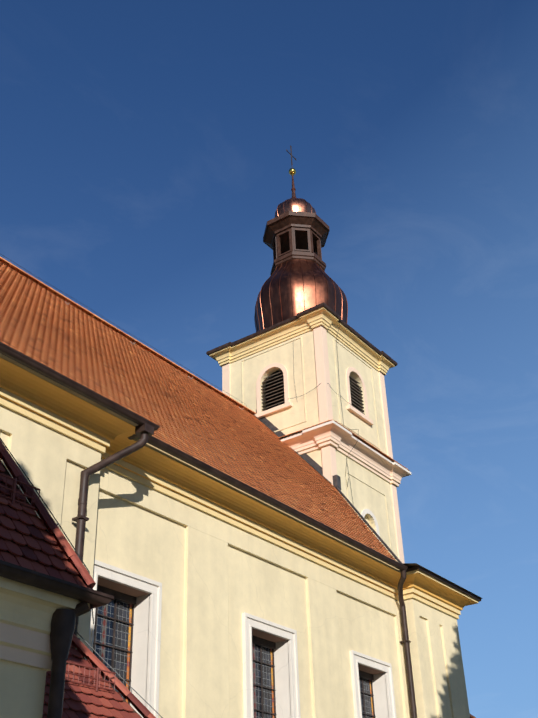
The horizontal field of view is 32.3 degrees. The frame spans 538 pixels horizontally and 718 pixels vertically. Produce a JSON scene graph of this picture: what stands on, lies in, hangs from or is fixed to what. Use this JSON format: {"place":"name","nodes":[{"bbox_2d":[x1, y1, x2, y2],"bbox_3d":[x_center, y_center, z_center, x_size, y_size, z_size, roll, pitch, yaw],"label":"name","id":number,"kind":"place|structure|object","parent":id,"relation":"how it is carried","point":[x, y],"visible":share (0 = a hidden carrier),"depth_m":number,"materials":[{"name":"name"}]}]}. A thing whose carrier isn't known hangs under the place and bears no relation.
{"place":"outdoors","nodes":[
{"label":"outdoors","id":0,"kind":"place"},
{"bbox_2d":[0,660,46,717],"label":"porch walls","id":1,"kind":"structure","parent":0,"point":[22,689],"depth_m":8.36,"materials":[{"name":"beige paint"}]},
{"bbox_2d":[0,577,89,671],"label":"porch cornice","id":2,"kind":"structure","parent":1,"relation":"attached to","point":[26,612],"depth_m":8.51,"materials":[{"name":"beige paint"}]},
{"bbox_2d":[0,560,113,717],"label":"porch gutters","id":3,"kind":"object","parent":2,"relation":"attached to","point":[63,621],"visible":0.9,"depth_m":8.62,"materials":[{"name":"brown metal"}]},
{"bbox_2d":[0,460,141,717],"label":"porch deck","id":4,"kind":"structure","parent":1,"relation":"on","point":[6,472],"depth_m":9.48,"materials":[{"name":"red tile"}]},
{"bbox_2d":[0,440,155,717],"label":"porch tiles","id":5,"kind":"object","parent":4,"relation":"on","point":[63,550],"visible":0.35,"depth_m":9.38,"materials":[{"name":"red tile"}]},
{"bbox_2d":[0,473,115,691],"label":"snow guards","id":6,"kind":"object","parent":5,"relation":"on","point":[13,500],"visible":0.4,"depth_m":11.06,"materials":[{"name":"red metal"}]},
{"bbox_2d":[0,0,537,717],"label":"sky","id":7,"kind":"structure","parent":0,"point":[145,162],"materials":[{"name":"blue"}]},
{"bbox_2d":[265,370,357,409],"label":"louvers","id":8,"kind":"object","parent":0,"point":[275,392],"depth_m":34.45,"materials":[{"name":"black wood"}]},
{"label":"ground","id":9,"kind":"structure","parent":0,"visible":0},
{"bbox_2d":[0,405,469,717],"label":"nave walls","id":10,"kind":"structure","parent":9,"relation":"on","point":[216,577],"depth_m":18.80,"materials":[{"name":"beige paint"}]},
{"bbox_2d":[0,438,162,717],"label":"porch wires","id":11,"kind":"object","parent":10,"relation":"attached to","point":[86,568],"visible":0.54,"depth_m":9.64,"materials":[{"name":"metal"}]},
{"bbox_2d":[94,599,131,702],"bbox_3d":[-2.906,5.708,16.048,0.001,3.510,1.420,-22,-36,29],"label":"window","id":12,"kind":"structure","parent":10,"relation":"attached to","point":[104,631],"depth_m":16.70,"materials":[{"name":"glass"}]},
{"bbox_2d":[0,265,394,559],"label":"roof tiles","id":13,"kind":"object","parent":10,"relation":"on","point":[153,396],"depth_m":22.86,"materials":[{"name":"brown tile"}]},
{"bbox_2d":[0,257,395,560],"bbox_3d":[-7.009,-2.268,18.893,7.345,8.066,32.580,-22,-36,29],"label":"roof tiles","id":14,"kind":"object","parent":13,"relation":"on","point":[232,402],"visible":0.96,"depth_m":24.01,"materials":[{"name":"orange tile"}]},
{"bbox_2d":[1,254,246,406],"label":"ridge wire","id":15,"kind":"object","parent":14,"relation":"on","point":[118,326],"visible":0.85,"depth_m":28.85,"materials":[{"name":"grey"}]},
{"bbox_2d":[256,410,401,562],"bbox_3d":[2.134,3.828,29.704,1.590,8.217,7.427,16,-36,-27],"label":"roof flashing","id":16,"kind":"object","parent":13,"relation":"attached to","point":[309,459],"visible":0.6,"depth_m":30.87,"materials":[{"name":"metal"}]},
{"bbox_2d":[92,585,375,717],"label":"window bars","id":17,"kind":"object","parent":10,"relation":"attached to","point":[131,600],"visible":0.5,"depth_m":17.29,"materials":[{"name":"black metal"}]},
{"bbox_2d":[0,353,477,618],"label":"eaves cornice","id":18,"kind":"structure","parent":10,"relation":"attached to","point":[29,393],"depth_m":18.99,"materials":[{"name":"yellow paint"}]},
{"bbox_2d":[97,577,384,674],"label":"window recess soffits","id":19,"kind":"object","parent":10,"relation":"attached to","point":[106,583],"visible":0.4,"depth_m":17.31,"materials":[{"name":"white paint"}]},
{"bbox_2d":[88,559,396,717],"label":"window surrounds","id":20,"kind":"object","parent":10,"relation":"attached to","point":[145,674],"depth_m":18.78,"materials":[{"name":"white paint"}]},
{"bbox_2d":[252,643,273,717],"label":"window","id":21,"kind":"structure","parent":10,"relation":"attached to","point":[268,694],"depth_m":19.88,"materials":[{"name":"grey glass"}]},
{"bbox_2d":[359,677,373,717],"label":"window","id":22,"kind":"structure","parent":10,"relation":"attached to","point":[368,698],"depth_m":23.11,"materials":[{"name":"grey glass"}]},
{"bbox_2d":[401,563,482,598],"bbox_3d":[-0.203,7.919,29.185,12.970,0.870,4.150,-22,-36,29],"label":"roof edge","id":23,"kind":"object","parent":10,"relation":"on","point":[409,565],"depth_m":24.92,"materials":[{"name":"brown metal"}]},
{"bbox_2d":[0,342,480,717],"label":"gutter and downspouts","id":24,"kind":"object","parent":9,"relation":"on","point":[145,429],"visible":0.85,"depth_m":17.29,"materials":[{"name":"brown metal"}]},
{"bbox_2d":[230,330,397,561],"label":"tower walls","id":25,"kind":"structure","parent":9,"relation":"on","point":[371,491],"depth_m":33.73,"materials":[{"name":"beige paint"}]},
{"bbox_2d":[255,259,346,330],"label":"dome","id":26,"kind":"structure","parent":25,"relation":"on","point":[310,296],"depth_m":36.73,"materials":[{"name":"orange metal"}]},
{"bbox_2d":[263,211,329,274],"bbox_3d":[1.199,-4.598,39.720,2.716,2.450,2.716,-22,-36,29],"label":"dome lantern","id":27,"kind":"object","parent":26,"relation":"on","point":[290,235],"visible":0.77,"depth_m":39.21,"materials":[{"name":"brown metal"}]},
{"bbox_2d":[275,175,314,216],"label":"dome","id":28,"kind":"structure","parent":27,"relation":"on","point":[300,206],"depth_m":40.07,"materials":[{"name":"orange metal"}]},
{"bbox_2d":[289,168,295,175],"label":"gilded ball","id":29,"kind":"object","parent":28,"relation":"on","point":[292,171],"visible":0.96,"depth_m":41.94,"materials":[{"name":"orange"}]},
{"bbox_2d":[286,145,295,164],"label":"cross","id":30,"kind":"object","parent":29,"relation":"on","point":[291,154],"visible":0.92,"depth_m":42.62,"materials":[{"name":"metal"}]},
{"bbox_2d":[275,197,315,213],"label":"dome seams","id":31,"kind":"object","parent":28,"relation":"attached to","point":[298,202],"visible":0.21,"depth_m":40.22,"materials":[{"name":"brown metal"}]},
{"bbox_2d":[254,260,347,331],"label":"dome seams","id":32,"kind":"object","parent":26,"relation":"on","point":[291,293],"visible":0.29,"depth_m":37.13,"materials":[{"name":"brown metal"}]},
{"bbox_2d":[206,302,397,375],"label":"tower cornice","id":33,"kind":"structure","parent":25,"relation":"attached to","point":[332,324],"depth_m":35.23,"materials":[{"name":"beige paint"}]},
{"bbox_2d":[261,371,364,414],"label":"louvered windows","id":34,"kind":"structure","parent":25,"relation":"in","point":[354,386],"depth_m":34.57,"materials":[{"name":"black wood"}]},
{"bbox_2d":[222,325,404,562],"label":"tower wall trim","id":35,"kind":"structure","parent":25,"relation":"attached to","point":[329,464],"depth_m":33.68,"materials":[{"name":"beige paint"}]},
{"bbox_2d":[290,327,358,505],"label":"tower wires","id":36,"kind":"object","parent":25,"relation":"attached to","point":[342,411],"visible":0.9,"depth_m":32.94,"materials":[{"name":"black metal"}]},
{"bbox_2d":[280,420,411,486],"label":"tower cornice","id":37,"kind":"structure","parent":25,"relation":"attached to","point":[340,439],"depth_m":32.24,"materials":[{"name":"beige paint"}]},
{"bbox_2d":[277,419,409,470],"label":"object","id":38,"kind":"object","parent":37,"relation":"on","point":[372,446],"visible":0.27,"depth_m":32.70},
{"bbox_2d":[361,509,379,538],"bbox_3d":[3.482,5.910,31.859,0.040,1.600,1.200,-22,-36,29],"label":"arched window surround","id":39,"kind":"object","parent":25,"relation":"attached to","point":[364,512],"depth_m":32.26,"materials":[{"name":"white paint"}]}
]}

